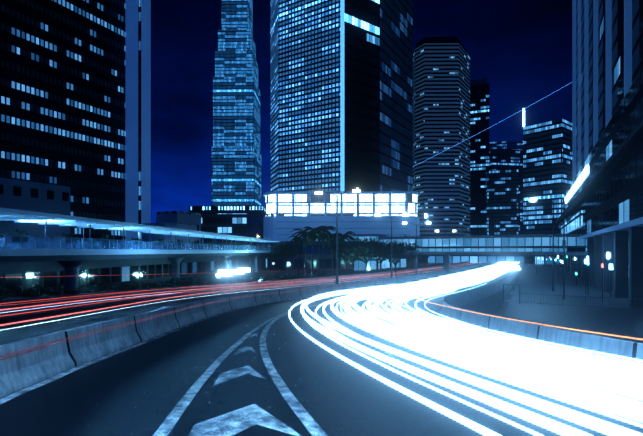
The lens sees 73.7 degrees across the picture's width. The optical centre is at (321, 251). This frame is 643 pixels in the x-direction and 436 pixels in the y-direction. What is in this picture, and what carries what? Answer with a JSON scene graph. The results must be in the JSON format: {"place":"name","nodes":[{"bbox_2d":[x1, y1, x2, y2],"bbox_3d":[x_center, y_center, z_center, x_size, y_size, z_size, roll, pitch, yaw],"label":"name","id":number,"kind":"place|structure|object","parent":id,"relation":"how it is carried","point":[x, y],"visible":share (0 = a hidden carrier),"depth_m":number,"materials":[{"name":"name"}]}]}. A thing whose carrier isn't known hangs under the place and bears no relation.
{"place":"outdoors","nodes":[
{"label":"outdoors","id":0,"kind":"place"},
{"bbox_2d":[156,211,200,246],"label":"low building","id":1,"kind":"structure","parent":0,"point":[182,217],"depth_m":118.35,"materials":[{"name":"grey"}]},
{"bbox_2d":[0,263,642,435],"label":"flyover road","id":2,"kind":"structure","parent":0,"point":[142,390],"depth_m":8.38,"materials":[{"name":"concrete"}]},
{"bbox_2d":[0,261,469,318],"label":"light trails","id":3,"kind":"object","parent":2,"relation":"on","point":[126,290],"visible":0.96,"depth_m":32.14,"materials":[{"name":"glowing light"}]},
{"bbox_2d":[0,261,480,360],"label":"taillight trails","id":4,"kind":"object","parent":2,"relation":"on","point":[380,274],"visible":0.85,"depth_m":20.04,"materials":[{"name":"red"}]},
{"bbox_2d":[0,262,490,397],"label":"central barrier","id":5,"kind":"object","parent":2,"relation":"on","point":[19,372],"depth_m":12.02,"materials":[{"name":"grey concrete"}]},
{"bbox_2d":[315,189,360,283],"bbox_3d":[1.514,-1.375,41.391,4.700,9.030,0.320,0,0,26],"label":"street lamp","id":6,"kind":"object","parent":5,"relation":"on","point":[337,280],"visible":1,"depth_m":41.33,"materials":[{"name":"grey metal"}]},
{"bbox_2d":[375,213,408,277],"bbox_3d":[9.505,-0.747,58.076,4.700,8.660,0.320,0,0,26],"label":"street lamp","id":7,"kind":"object","parent":5,"relation":"on","point":[391,239],"visible":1,"depth_m":58.01,"materials":[{"name":"grey metal"}]},
{"bbox_2d":[402,222,429,274],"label":"street lamp","id":8,"kind":"object","parent":5,"relation":"on","point":[416,245],"visible":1,"depth_m":70.59,"materials":[{"name":"grey metal"}]},
{"bbox_2d":[0,263,520,435],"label":"road markings","id":9,"kind":"object","parent":2,"relation":"on","point":[232,423],"visible":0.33,"depth_m":7.22,"materials":[{"name":"paint"}]},
{"bbox_2d":[217,265,516,275],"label":"distant headlights","id":10,"kind":"object","parent":2,"relation":"on","point":[244,270],"visible":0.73,"depth_m":64.97,"materials":[{"name":"white"}]},
{"bbox_2d":[289,261,642,435],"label":"light trails","id":11,"kind":"object","parent":2,"relation":"on","point":[624,377],"visible":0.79,"depth_m":6.47,"materials":[{"name":"white"}]},
{"bbox_2d":[439,262,642,362],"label":"barrier","id":12,"kind":"object","parent":2,"relation":"on","point":[599,343],"depth_m":11.62,"materials":[{"name":"grey concrete"}]},
{"bbox_2d":[110,263,558,316],"bbox_3d":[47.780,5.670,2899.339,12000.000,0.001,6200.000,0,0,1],"label":"street ground","id":13,"kind":"structure","parent":0,"point":[500,311],"depth_m":100.61,"materials":[{"name":"grey asphalt"}]},
{"bbox_2d":[0,177,69,248],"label":"low building","id":14,"kind":"structure","parent":13,"relation":"on","point":[33,196],"depth_m":82.39,"materials":[{"name":"grey"}]},
{"bbox_2d":[0,0,124,248],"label":"office building","id":15,"kind":"structure","parent":13,"relation":"on","point":[62,92],"depth_m":104.22,"materials":[{"name":"grey"}]},
{"bbox_2d":[0,255,264,298],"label":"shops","id":16,"kind":"structure","parent":13,"relation":"on","point":[115,271],"depth_m":62.82,"materials":[{"name":"black glass"}]},
{"bbox_2d":[125,0,150,248],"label":"building tower wing","id":17,"kind":"structure","parent":13,"relation":"on","point":[131,111],"depth_m":116.63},
{"bbox_2d":[138,0,140,248],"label":"tower slot","id":18,"kind":"object","parent":17,"relation":"attached to","point":[139,111],"depth_m":115.16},
{"bbox_2d":[0,207,280,293],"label":"elevated walkway","id":19,"kind":"structure","parent":13,"relation":"on","point":[71,260],"depth_m":47.07,"materials":[{"name":"grey concrete"}]},
{"bbox_2d":[141,223,196,249],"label":"low building","id":20,"kind":"structure","parent":13,"relation":"on","point":[153,237],"depth_m":106.53,"materials":[{"name":"blue"}]},
{"bbox_2d":[201,213,265,249],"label":"low building","id":21,"kind":"structure","parent":13,"relation":"on","point":[245,224],"depth_m":191.41,"materials":[{"name":"grey"}]},
{"bbox_2d":[189,206,265,213],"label":"low building","id":22,"kind":"structure","parent":21,"relation":"attached to","point":[227,209],"depth_m":192.48,"materials":[{"name":"glass"}]},
{"bbox_2d":[211,146,261,205],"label":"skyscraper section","id":23,"kind":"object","parent":13,"relation":"on","point":[236,175],"visible":0.69,"depth_m":521.66,"materials":[{"name":"blue glass"}]},
{"bbox_2d":[213,77,259,152],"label":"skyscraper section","id":24,"kind":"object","parent":23,"relation":"on","point":[236,111],"visible":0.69,"depth_m":522.90,"materials":[{"name":"blue glass"}]},
{"bbox_2d":[215,50,257,84],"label":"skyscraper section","id":25,"kind":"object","parent":24,"relation":"on","point":[243,63],"visible":0.61,"depth_m":525.14,"materials":[{"name":"blue glass"}]},
{"bbox_2d":[218,30,255,58],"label":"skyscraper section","id":26,"kind":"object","parent":25,"relation":"on","point":[235,40],"visible":0.61,"depth_m":528.15,"materials":[{"name":"blue glass"}]},
{"bbox_2d":[222,0,252,35],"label":"skyscraper","id":27,"kind":"structure","parent":26,"relation":"on","point":[237,14],"depth_m":531.64,"materials":[{"name":"blue glass"}]},
{"bbox_2d":[269,241,298,271],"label":"tree","id":28,"kind":"object","parent":13,"relation":"on","point":[279,252],"visible":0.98,"depth_m":119.27,"materials":[{"name":"green plant"}]},
{"bbox_2d":[285,236,314,275],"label":"palm","id":29,"kind":"object","parent":13,"relation":"on","point":[300,241],"visible":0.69,"depth_m":97.69,"materials":[{"name":"green plant"}]},
{"bbox_2d":[290,229,319,272],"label":"palm","id":30,"kind":"object","parent":13,"relation":"on","point":[304,235],"visible":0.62,"depth_m":89.26,"materials":[{"name":"green plant"}]},
{"bbox_2d":[300,226,333,274],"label":"palm","id":31,"kind":"object","parent":13,"relation":"on","point":[313,231],"visible":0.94,"depth_m":85.27,"materials":[{"name":"green plant"}]},
{"bbox_2d":[308,233,334,273],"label":"palm","id":32,"kind":"object","parent":13,"relation":"on","point":[319,241],"visible":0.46,"depth_m":95.60,"materials":[{"name":"green plant"}]},
{"bbox_2d":[311,226,335,272],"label":"palm","id":33,"kind":"object","parent":13,"relation":"on","point":[327,229],"visible":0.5,"depth_m":87.71,"materials":[{"name":"green plant"}]},
{"bbox_2d":[321,232,345,275],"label":"palm","id":34,"kind":"object","parent":13,"relation":"on","point":[330,236],"visible":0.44,"depth_m":93.58,"materials":[{"name":"green plant"}]},
{"bbox_2d":[320,237,349,271],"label":"palm","id":35,"kind":"object","parent":13,"relation":"on","point":[329,245],"visible":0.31,"depth_m":98.51,"materials":[{"name":"green plant"}]},
{"bbox_2d":[270,0,412,191],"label":"skyscraper","id":36,"kind":"structure","parent":13,"relation":"on","point":[304,95],"depth_m":158.67,"materials":[{"name":"blue"}]},
{"bbox_2d":[340,0,344,190],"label":"lit corner strip","id":37,"kind":"object","parent":36,"relation":"attached to","point":[342,95],"depth_m":148.88,"materials":[{"name":"blue glass"}]},
{"bbox_2d":[265,241,417,269],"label":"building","id":38,"kind":"structure","parent":13,"relation":"on","point":[291,263],"depth_m":133.31,"materials":[{"name":"black"}]},
{"bbox_2d":[263,216,419,240],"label":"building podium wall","id":39,"kind":"structure","parent":38,"relation":"on","point":[367,224],"depth_m":132.69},
{"bbox_2d":[326,231,356,270],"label":"palm","id":40,"kind":"object","parent":13,"relation":"on","point":[345,235],"visible":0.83,"depth_m":89.59,"materials":[{"name":"green plant"}]},
{"bbox_2d":[330,239,368,271],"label":"tree","id":41,"kind":"object","parent":13,"relation":"on","point":[341,256],"visible":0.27,"depth_m":91.01,"materials":[{"name":"green plant"}]},
{"bbox_2d":[344,237,385,270],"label":"tree","id":42,"kind":"object","parent":13,"relation":"on","point":[369,246],"visible":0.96,"depth_m":85.12,"materials":[{"name":"green plant"}]},
{"bbox_2d":[353,234,386,273],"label":"building","id":43,"kind":"structure","parent":13,"relation":"on","point":[359,264],"depth_m":101.87,"materials":[{"name":"glass"}]},
{"bbox_2d":[360,238,402,269],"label":"tree","id":44,"kind":"object","parent":13,"relation":"on","point":[373,257],"visible":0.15,"depth_m":90.80,"materials":[{"name":"green plant"}]},
{"bbox_2d":[374,240,419,275],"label":"tree","id":45,"kind":"object","parent":13,"relation":"on","point":[397,252],"visible":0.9,"depth_m":82.43,"materials":[{"name":"green plant"}]},
{"bbox_2d":[404,234,421,265],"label":"tree","id":46,"kind":"object","parent":13,"relation":"on","point":[413,256],"visible":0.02,"depth_m":116.81,"materials":[{"name":"green plant"}]},
{"bbox_2d":[413,37,469,235],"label":"striped building","id":47,"kind":"structure","parent":13,"relation":"on","point":[441,106],"depth_m":358.27,"materials":[{"name":"black glass"}]},
{"bbox_2d":[470,78,488,234],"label":"slim building","id":48,"kind":"structure","parent":13,"relation":"on","point":[479,123],"depth_m":418.72,"materials":[{"name":"black glass"}]},
{"bbox_2d":[379,234,586,273],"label":"footbridge","id":49,"kind":"object","parent":13,"relation":"on","point":[524,244],"visible":0.81,"depth_m":90.19,"materials":[{"name":"glass"}]},
{"bbox_2d":[418,255,558,263],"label":"building","id":50,"kind":"structure","parent":13,"relation":"on","point":[527,259],"depth_m":201.12,"materials":[{"name":"blue glass"}]},
{"bbox_2d":[489,149,522,234],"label":"building","id":51,"kind":"structure","parent":13,"relation":"on","point":[503,159],"depth_m":497.74,"materials":[{"name":"grey glass"}]},
{"bbox_2d":[489,140,522,149],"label":"building","id":52,"kind":"structure","parent":13,"relation":"on","point":[513,145],"depth_m":536.64,"materials":[{"name":"grey"}]},
{"bbox_2d":[523,119,571,234],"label":"building","id":53,"kind":"structure","parent":13,"relation":"on","point":[547,160],"depth_m":305.42,"materials":[{"name":"grey glass"}]},
{"bbox_2d":[523,109,524,126],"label":"building sign","id":54,"kind":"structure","parent":53,"relation":"attached to","point":[523,117],"depth_m":316.80,"materials":[{"name":"white plastic"}]},
{"bbox_2d":[555,0,642,306],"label":"building fins","id":55,"kind":"object","parent":13,"relation":"on","point":[624,248],"visible":0.58,"depth_m":67.02,"materials":[{"name":"metal"},{"name":"glass"}]},
{"bbox_2d":[565,165,588,202],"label":"building sign","id":56,"kind":"object","parent":55,"relation":"attached to","point":[582,177],"visible":1,"depth_m":85.43,"materials":[{"name":"white plastic"}]},
{"bbox_2d":[266,194,416,216],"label":"lit windows","id":57,"kind":"structure","parent":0,"point":[316,199],"depth_m":133.40,"materials":[{"name":"white glass"}]},
{"bbox_2d":[263,191,419,197],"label":"roof slab","id":58,"kind":"structure","parent":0,"point":[365,192],"depth_m":132.64,"materials":[{"name":"concrete"}]},
{"bbox_2d":[276,193,407,228],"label":"window frames","id":59,"kind":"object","parent":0,"point":[309,205],"visible":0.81,"depth_m":132.57,"materials":[{"name":"white metal"}]},
{"bbox_2d":[413,82,571,166],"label":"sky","id":60,"kind":"structure","parent":0,"point":[491,126],"depth_m":238.12,"materials":[{"name":"blue"}]},
{"bbox_2d":[486,169,517,234],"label":"building","id":61,"kind":"structure","parent":0,"point":[501,202],"depth_m":400.42,"materials":[{"name":"grey glass"}]},
{"bbox_2d":[504,266,642,342],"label":"pavement","id":62,"kind":"structure","parent":0,"point":[616,320],"depth_m":42.33,"materials":[{"name":"grey concrete"}]},
{"bbox_2d":[530,199,553,290],"bbox_3d":[30.874,-0.925,59.990,3.105,12.930,0.320,0,0,16],"label":"street lamp","id":63,"kind":"object","parent":62,"relation":"on","point":[553,247],"visible":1,"depth_m":59.54,"materials":[{"name":"grey metal"}]},
{"bbox_2d":[562,203,565,298],"bbox_3d":[28.051,0.005,49.574,0.500,11.070,0.166,0,0,-22],"label":"pole","id":64,"kind":"object","parent":62,"relation":"on","point":[563,242],"visible":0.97,"depth_m":49.52,"materials":[{"name":"grey metal"}]},
{"bbox_2d":[503,284,642,310],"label":"pavement fence","id":65,"kind":"object","parent":62,"relation":"on","point":[540,303],"visible":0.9,"depth_m":42.65,"materials":[{"name":"grey metal"}]},
{"bbox_2d":[542,253,612,297],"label":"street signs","id":66,"kind":"object","parent":62,"relation":"on","point":[610,266],"visible":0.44,"depth_m":56.01,"materials":[{"name":"grey metal"}]},
{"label":"building lobby","id":67,"kind":"object","parent":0,"visible":0},
{"bbox_2d":[559,68,642,238],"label":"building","id":68,"kind":"structure","parent":67,"relation":"on","point":[613,196],"depth_m":54.26,"materials":[{"name":"black concrete"}]},
{"bbox_2d":[561,210,582,233],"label":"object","id":69,"kind":"structure","parent":68,"relation":"attached to","point":[574,222],"depth_m":92.59,"materials":[{"name":"blue glass"}]},
{"bbox_2d":[576,0,642,175],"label":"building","id":70,"kind":"structure","parent":68,"relation":"on","point":[618,48],"depth_m":90.76,"materials":[{"name":"blue concrete"}]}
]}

